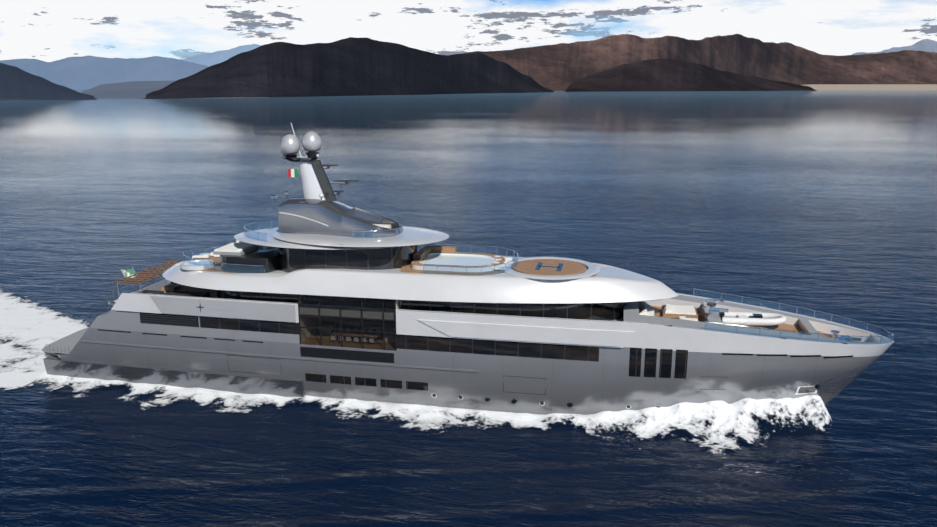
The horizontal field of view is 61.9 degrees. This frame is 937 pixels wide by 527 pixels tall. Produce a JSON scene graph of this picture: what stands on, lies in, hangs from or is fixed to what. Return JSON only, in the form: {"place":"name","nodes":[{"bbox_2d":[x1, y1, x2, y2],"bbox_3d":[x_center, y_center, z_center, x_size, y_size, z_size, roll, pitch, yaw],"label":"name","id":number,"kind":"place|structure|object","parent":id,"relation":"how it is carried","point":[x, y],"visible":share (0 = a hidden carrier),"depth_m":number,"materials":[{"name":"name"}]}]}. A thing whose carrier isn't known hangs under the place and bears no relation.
{"place":"outdoors","nodes":[
{"label":"outdoors","id":0,"kind":"place"},
{"bbox_2d":[0,63,96,99],"bbox_3d":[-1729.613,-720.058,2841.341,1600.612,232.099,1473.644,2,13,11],"label":"mountain","id":1,"kind":"structure","parent":0,"point":[16,83],"depth_m":2500.96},
{"bbox_2d":[0,56,208,88],"bbox_3d":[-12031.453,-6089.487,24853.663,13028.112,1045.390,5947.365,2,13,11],"label":"mountain","id":2,"kind":"structure","parent":0,"point":[86,72],"depth_m":24014.09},
{"bbox_2d":[113,260,209,297],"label":"aft deck","id":3,"kind":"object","parent":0,"point":[173,287],"visible":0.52,"depth_m":92.35,"materials":[{"name":"brown wood"}]},
{"bbox_2d":[81,81,267,98],"bbox_3d":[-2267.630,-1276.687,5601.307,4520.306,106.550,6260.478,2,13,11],"label":"mountain","id":4,"kind":"structure","parent":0,"point":[133,90],"depth_m":4492.71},
{"bbox_2d":[180,44,261,66],"bbox_3d":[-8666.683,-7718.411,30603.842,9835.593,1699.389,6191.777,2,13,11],"label":"mountain","id":5,"kind":"structure","parent":0,"point":[213,58],"depth_m":30054.31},
{"bbox_2d":[143,37,553,98],"bbox_3d":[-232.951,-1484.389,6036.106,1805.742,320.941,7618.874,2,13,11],"label":"mountain","id":6,"kind":"structure","parent":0,"point":[351,66],"depth_m":3772.23,"materials":[{"name":"brown stone"}]},
{"bbox_2d":[0,89,936,526],"bbox_3d":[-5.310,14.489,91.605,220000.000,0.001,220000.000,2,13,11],"label":"water surface","id":7,"kind":"object","parent":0,"point":[822,201],"depth_m":166.42,"materials":[{"name":"blue liquid"}]},
{"bbox_2d":[0,288,831,457],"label":"wake foam","id":8,"kind":"object","parent":7,"relation":"on","point":[27,324],"depth_m":83.69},
{"bbox_2d":[44,293,893,420],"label":"yacht hull","id":9,"kind":"object","parent":7,"relation":"on","point":[606,382],"visible":0.44,"depth_m":81.72,"materials":[{"name":"grey metal"}]},
{"bbox_2d":[162,226,677,320],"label":"yacht superstructure","id":10,"kind":"object","parent":9,"relation":"on","point":[294,264],"visible":0.65,"depth_m":83.31,"materials":[{"name":"white metal"}]},
{"bbox_2d":[278,123,402,237],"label":"yacht mast","id":11,"kind":"object","parent":10,"relation":"on","point":[310,212],"visible":0.94,"depth_m":87.81,"materials":[{"name":"grey metal"}]},
{"bbox_2d":[180,240,599,279],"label":"yacht bridge deck fittings","id":12,"kind":"object","parent":10,"relation":"on","point":[552,268],"visible":0.71,"depth_m":87.05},
{"bbox_2d":[45,153,846,394],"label":"yacht fittings","id":13,"kind":"object","parent":9,"relation":"attached to","point":[541,334],"visible":0.44,"depth_m":79.94,"materials":[{"name":"white metal"}]},
{"bbox_2d":[43,293,852,398],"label":"yacht features","id":14,"kind":"object","parent":9,"relation":"attached to","point":[380,324],"visible":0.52,"depth_m":84.44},
{"bbox_2d":[42,279,893,358],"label":"yacht decks","id":15,"kind":"object","parent":9,"relation":"attached to","point":[71,340],"visible":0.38,"depth_m":93.67,"materials":[{"name":"grey metal"}]},
{"bbox_2d":[431,385,819,408],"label":"portholes","id":16,"kind":"object","parent":9,"relation":"in","point":[807,389],"visible":0.44,"depth_m":80.81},
{"bbox_2d":[624,294,890,344],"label":"foredeck","id":17,"kind":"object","parent":9,"relation":"attached to","point":[793,322],"depth_m":82.82,"materials":[{"name":"grey"}]},
{"bbox_2d":[0,0,936,61],"label":"sky","id":18,"kind":"structure","parent":0,"point":[44,30],"materials":[{"name":"white"}]},
{"bbox_2d":[113,220,892,344],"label":"yacht hand rails","id":19,"kind":"object","parent":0,"point":[517,262],"visible":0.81,"depth_m":85.40,"materials":[{"name":"silver metal"}]},
{"bbox_2d":[114,220,891,343],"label":"yacht glass balustrades","id":20,"kind":"object","parent":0,"point":[514,265],"visible":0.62,"depth_m":85.45,"materials":[{"name":"clear glass"}]},
{"bbox_2d":[565,58,817,91],"bbox_3d":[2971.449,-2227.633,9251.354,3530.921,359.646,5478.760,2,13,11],"label":"mountain","id":21,"kind":"structure","parent":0,"point":[666,74],"depth_m":8266.65,"materials":[{"name":"brown stone"}]},
{"bbox_2d":[462,34,936,90],"bbox_3d":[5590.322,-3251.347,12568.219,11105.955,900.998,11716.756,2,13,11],"label":"mountain","id":22,"kind":"structure","parent":0,"point":[560,67],"depth_m":12003.35,"materials":[{"name":"brown stone"}]},
{"bbox_2d":[639,298,861,340],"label":"deck equipment","id":23,"kind":"object","parent":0,"point":[763,319],"visible":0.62,"depth_m":83.16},
{"bbox_2d":[803,84,936,89],"bbox_3d":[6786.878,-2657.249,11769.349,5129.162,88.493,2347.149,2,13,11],"label":"beach","id":24,"kind":"structure","parent":0,"point":[874,86],"depth_m":11951.71,"materials":[{"name":"beige sand"}]},
{"bbox_2d":[852,39,936,54],"bbox_3d":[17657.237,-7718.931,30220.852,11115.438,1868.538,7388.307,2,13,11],"label":"mountain","id":25,"kind":"structure","parent":0,"point":[926,45],"depth_m":29766.40,"materials":[{"name":"stone"}]}
]}

